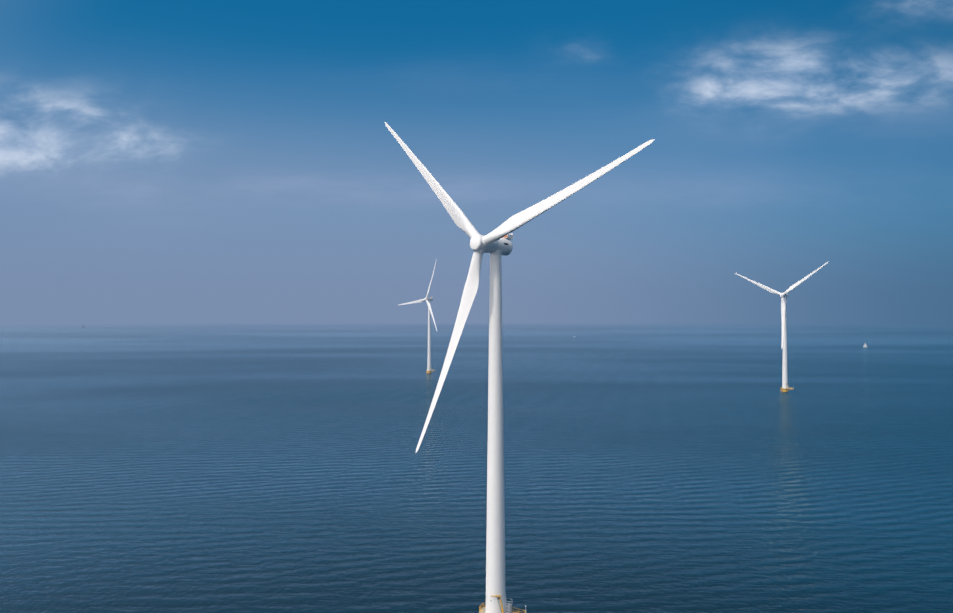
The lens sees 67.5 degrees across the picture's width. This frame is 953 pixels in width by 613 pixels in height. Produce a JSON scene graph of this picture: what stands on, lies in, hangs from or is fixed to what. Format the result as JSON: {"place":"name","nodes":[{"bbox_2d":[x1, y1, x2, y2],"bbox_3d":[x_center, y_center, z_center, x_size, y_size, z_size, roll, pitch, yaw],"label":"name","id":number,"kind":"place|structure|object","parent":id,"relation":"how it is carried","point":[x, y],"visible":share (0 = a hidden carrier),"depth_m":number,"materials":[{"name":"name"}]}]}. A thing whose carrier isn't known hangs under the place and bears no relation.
{"place":"outdoors","nodes":[
{"label":"outdoors","id":0,"kind":"place"},
{"bbox_2d":[0,313,952,612],"bbox_3d":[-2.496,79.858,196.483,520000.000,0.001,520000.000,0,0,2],"label":"sea","id":1,"kind":"structure","parent":0,"point":[278,463],"depth_m":369.24,"materials":[{"name":"blue liquid"}]},
{"bbox_2d":[399,262,436,373],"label":"turbine","id":2,"kind":"object","parent":1,"relation":"on","point":[427,299],"visible":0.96,"depth_m":907.92,"materials":[{"name":"metal"}]},
{"bbox_2d":[385,122,654,612],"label":"turbine","id":3,"kind":"object","parent":1,"relation":"on","point":[496,243],"visible":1,"depth_m":175.23,"materials":[{"name":"metal"}]},
{"bbox_2d":[735,262,827,392],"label":"turbine","id":4,"kind":"object","parent":1,"relation":"on","point":[785,386],"visible":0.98,"depth_m":695.56,"materials":[{"name":"metal"}]},
{"bbox_2d":[0,0,952,312],"label":"sky","id":5,"kind":"structure","parent":0,"point":[157,156],"materials":[{"name":"blue"}]}
]}

